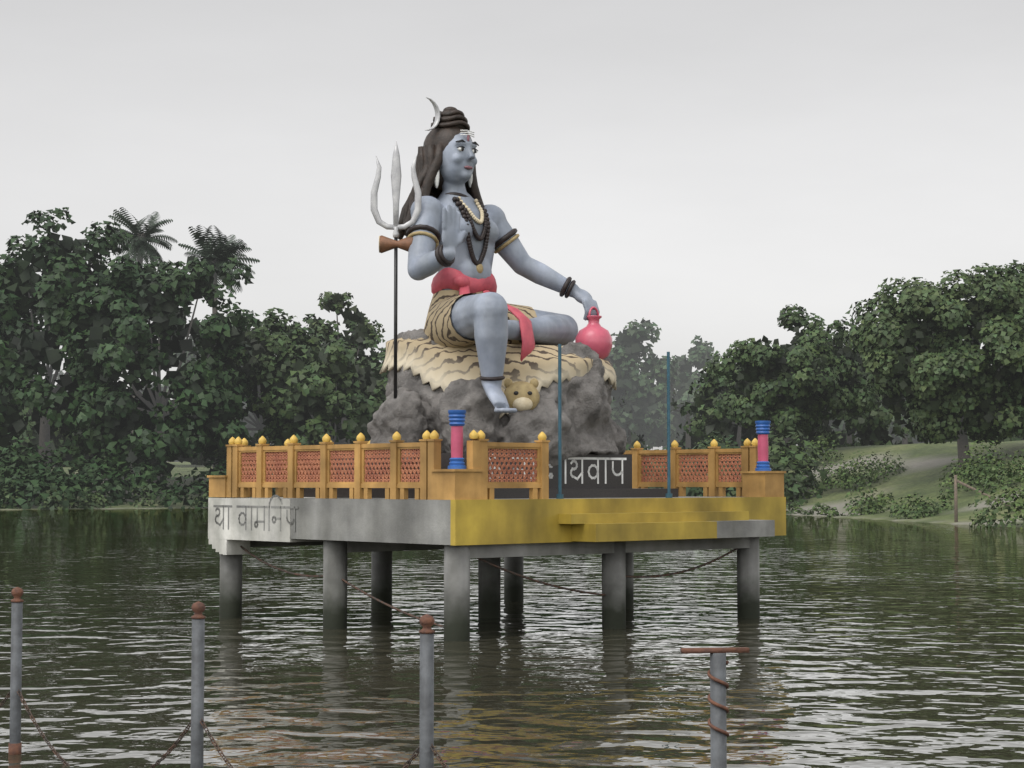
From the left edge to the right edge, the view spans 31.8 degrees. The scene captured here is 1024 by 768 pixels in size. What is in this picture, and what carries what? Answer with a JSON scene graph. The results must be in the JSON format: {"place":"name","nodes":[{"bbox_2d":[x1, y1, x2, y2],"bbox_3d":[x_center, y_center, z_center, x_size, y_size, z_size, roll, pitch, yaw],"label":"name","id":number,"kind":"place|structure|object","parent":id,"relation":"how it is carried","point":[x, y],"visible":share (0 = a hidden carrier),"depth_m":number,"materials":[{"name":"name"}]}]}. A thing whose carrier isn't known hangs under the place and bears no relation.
{"place":"outdoors","nodes":[
{"label":"outdoors","id":0,"kind":"place"},
{"bbox_2d":[0,508,1023,767],"bbox_3d":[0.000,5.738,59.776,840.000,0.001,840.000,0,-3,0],"label":"pond water","id":1,"kind":"structure","parent":0,"point":[880,644],"depth_m":25.62,"materials":[{"name":"grey liquid"}]},
{"bbox_2d":[0,587,748,767],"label":"mooring posts","id":2,"kind":"object","parent":1,"relation":"in","point":[716,697],"visible":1,"depth_m":14.23,"materials":[{"name":"metal"}]},
{"bbox_2d":[208,496,785,640],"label":"platform","id":3,"kind":"structure","parent":1,"relation":"in","point":[616,533],"depth_m":30.49,"materials":[{"name":"concrete"}]},
{"bbox_2d":[213,452,677,531],"bbox_3d":[-1.207,1.901,33.061,6.415,1.519,5.620,3,-4,-42],"label":"sign lettering","id":4,"kind":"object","parent":3,"relation":"on","point":[597,476],"depth_m":32.04,"materials":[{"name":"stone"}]},
{"bbox_2d":[367,329,626,467],"bbox_3d":[-0.394,0.344,33.032,4.879,2.683,4.280,3,-4,-42],"label":"rock","id":5,"kind":"object","parent":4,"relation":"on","point":[414,410],"visible":0.51,"depth_m":31.61,"materials":[{"name":"grey stone"}]},
{"bbox_2d":[371,97,611,410],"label":"statue accessories","id":6,"kind":"object","parent":5,"relation":"on","point":[448,124],"visible":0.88,"depth_m":32.27,"materials":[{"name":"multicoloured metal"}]},
{"bbox_2d":[380,338,616,417],"bbox_3d":[-0.181,-0.106,33.406,4.074,1.679,3.908,3,-4,-42],"label":"tiger skin","id":7,"kind":"object","parent":5,"relation":"on","point":[436,366],"visible":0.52,"depth_m":31.94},
{"bbox_2d":[407,133,599,412],"bbox_3d":[-0.275,-2.022,32.508,2.661,5.257,3.894,-2,-4,29],"label":"statue","id":8,"kind":"object","parent":5,"relation":"on","point":[485,324],"visible":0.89,"depth_m":32.19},
{"bbox_2d":[240,546,738,627],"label":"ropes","id":9,"kind":"object","parent":3,"relation":"attached to","point":[480,559],"visible":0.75,"depth_m":30.31,"materials":[{"name":"fabric"}]},
{"bbox_2d":[207,344,785,499],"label":"railings","id":10,"kind":"object","parent":3,"relation":"on","point":[455,480],"visible":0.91,"depth_m":30.54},
{"bbox_2d":[0,440,1023,527],"bbox_3d":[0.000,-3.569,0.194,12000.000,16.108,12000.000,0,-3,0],"label":"ground","id":11,"kind":"structure","parent":0,"point":[925,464],"depth_m":147.40,"materials":[{"name":"green plant"}]},
{"bbox_2d":[10,407,39,444],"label":"tree","id":12,"kind":"object","parent":11,"relation":"on","point":[30,424],"visible":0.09,"depth_m":259.56,"materials":[{"name":"green plant"}]},
{"bbox_2d":[0,262,53,461],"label":"tree","id":13,"kind":"object","parent":11,"relation":"on","point":[40,321],"visible":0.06,"depth_m":198.98,"materials":[{"name":"green plant"}]},
{"bbox_2d":[15,405,86,466],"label":"tree","id":14,"kind":"object","parent":11,"relation":"on","point":[56,442],"visible":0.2,"depth_m":267.31,"materials":[{"name":"green plant"}]},
{"bbox_2d":[51,370,67,391],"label":"tree","id":15,"kind":"object","parent":11,"relation":"on","point":[60,373],"visible":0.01,"depth_m":417.52,"materials":[{"name":"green plant"}]},
{"bbox_2d":[0,207,175,471],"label":"tree","id":16,"kind":"object","parent":11,"relation":"on","point":[65,267],"visible":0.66,"depth_m":186.57,"materials":[{"name":"green plant"}]},
{"bbox_2d":[58,388,205,467],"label":"tree","id":17,"kind":"object","parent":11,"relation":"on","point":[88,455],"visible":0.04,"depth_m":275.44,"materials":[{"name":"green plant"}]},
{"bbox_2d":[104,207,177,473],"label":"palm","id":18,"kind":"object","parent":11,"relation":"on","point":[139,240],"visible":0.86,"depth_m":222.75,"materials":[{"name":"green plant"}]},
{"bbox_2d":[55,253,261,492],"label":"tree","id":19,"kind":"object","parent":11,"relation":"on","point":[136,349],"visible":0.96,"depth_m":181.82,"materials":[{"name":"green plant"}]},
{"bbox_2d":[132,380,185,461],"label":"tree","id":20,"kind":"object","parent":11,"relation":"on","point":[162,387],"depth_m":348.18,"materials":[{"name":"green plant"}]},
{"bbox_2d":[157,316,268,470],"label":"tree","id":21,"kind":"object","parent":11,"relation":"on","point":[247,425],"visible":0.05,"depth_m":232.55,"materials":[{"name":"green plant"}]},
{"bbox_2d":[178,225,259,467],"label":"palm","id":22,"kind":"object","parent":11,"relation":"on","point":[221,252],"visible":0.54,"depth_m":211.78,"materials":[{"name":"green plant"}]},
{"bbox_2d":[173,399,272,464],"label":"tree","id":23,"kind":"object","parent":11,"relation":"on","point":[196,461],"depth_m":300.58,"materials":[{"name":"green plant"}]},
{"bbox_2d":[187,307,324,464],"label":"tree","id":24,"kind":"object","parent":11,"relation":"on","point":[280,339],"visible":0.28,"depth_m":194.54,"materials":[{"name":"green plant"}]},
{"bbox_2d":[274,408,354,443],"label":"tree","id":25,"kind":"object","parent":11,"relation":"on","point":[339,426],"visible":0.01,"depth_m":289.59,"materials":[{"name":"green plant"}]},
{"bbox_2d":[247,338,387,478],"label":"tree","id":26,"kind":"object","parent":11,"relation":"on","point":[317,382],"visible":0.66,"depth_m":187.59,"materials":[{"name":"green plant"}]},
{"bbox_2d":[302,291,385,442],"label":"tree","id":27,"kind":"object","parent":11,"relation":"on","point":[363,336],"visible":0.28,"depth_m":214.78,"materials":[{"name":"green plant"}]},
{"bbox_2d":[1,483,702,509],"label":"bushes","id":28,"kind":"object","parent":11,"relation":"on","point":[97,501],"visible":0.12,"depth_m":165.76,"materials":[{"name":"green plant"}]},
{"bbox_2d":[354,347,387,405],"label":"tree","id":29,"kind":"object","parent":11,"relation":"on","point":[364,359],"visible":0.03,"depth_m":204.68,"materials":[{"name":"green plant"}]},
{"bbox_2d":[0,432,745,509],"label":"dark bushes","id":30,"kind":"object","parent":11,"relation":"on","point":[30,477],"visible":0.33,"depth_m":170.55,"materials":[{"name":"green plant"}]},
{"bbox_2d":[607,317,680,449],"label":"tree","id":31,"kind":"object","parent":11,"relation":"on","point":[635,389],"visible":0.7,"depth_m":232.29,"materials":[{"name":"green plant"}]},
{"bbox_2d":[612,390,709,449],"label":"tree","id":32,"kind":"object","parent":11,"relation":"on","point":[641,440],"visible":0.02,"depth_m":278.86,"materials":[{"name":"green plant"}]},
{"bbox_2d":[644,335,719,447],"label":"tree","id":33,"kind":"object","parent":11,"relation":"on","point":[700,352],"visible":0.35,"depth_m":257.85,"materials":[{"name":"green plant"}]},
{"bbox_2d":[625,424,836,506],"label":"dark bushes","id":34,"kind":"object","parent":11,"relation":"on","point":[798,489],"visible":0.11,"depth_m":150.00,"materials":[{"name":"green plant"}]},
{"bbox_2d":[679,354,806,447],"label":"tree","id":35,"kind":"object","parent":11,"relation":"on","point":[708,421],"visible":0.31,"depth_m":212.95,"materials":[{"name":"green plant"}]},
{"bbox_2d":[698,431,807,448],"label":"tree","id":36,"kind":"object","parent":11,"relation":"on","point":[743,443],"depth_m":278.81,"materials":[{"name":"green plant"}]},
{"bbox_2d":[705,304,883,454],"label":"tree","id":37,"kind":"object","parent":11,"relation":"on","point":[800,382],"visible":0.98,"depth_m":168.22,"materials":[{"name":"green plant"}]},
{"bbox_2d":[742,418,856,448],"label":"tree","id":38,"kind":"object","parent":11,"relation":"on","point":[841,436],"visible":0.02,"depth_m":265.97,"materials":[{"name":"green plant"}]},
{"bbox_2d":[793,347,911,448],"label":"tree","id":39,"kind":"object","parent":11,"relation":"on","point":[871,427],"visible":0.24,"depth_m":180.54,"materials":[{"name":"green plant"}]},
{"bbox_2d":[693,428,1023,527],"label":"bushes","id":40,"kind":"object","parent":11,"relation":"on","point":[984,473],"visible":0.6,"depth_m":128.12,"materials":[{"name":"green plant"}]},
{"bbox_2d":[828,381,909,444],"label":"tree","id":41,"kind":"object","parent":11,"relation":"on","point":[890,429],"visible":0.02,"depth_m":197.69,"materials":[{"name":"green plant"}]},
{"bbox_2d":[856,348,928,445],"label":"tree","id":42,"kind":"object","parent":11,"relation":"on","point":[904,441],"visible":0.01,"depth_m":229.56,"materials":[{"name":"green plant"}]},
{"bbox_2d":[843,260,1023,468],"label":"tree","id":43,"kind":"object","parent":11,"relation":"on","point":[940,372],"visible":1,"depth_m":137.94,"materials":[{"name":"green plant"}]},
{"bbox_2d":[894,424,1023,444],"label":"tree","id":44,"kind":"object","parent":11,"relation":"on","point":[1013,438],"visible":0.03,"depth_m":247.88,"materials":[{"name":"green plant"}]},
{"bbox_2d":[954,475,1021,521],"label":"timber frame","id":45,"kind":"object","parent":11,"relation":"on","point":[956,481],"visible":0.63,"depth_m":107.76,"materials":[{"name":"brown wood"}]},
{"bbox_2d":[0,0,1023,449],"label":"sky","id":46,"kind":"structure","parent":0,"point":[706,169],"materials":[{"name":"white"}]}
]}

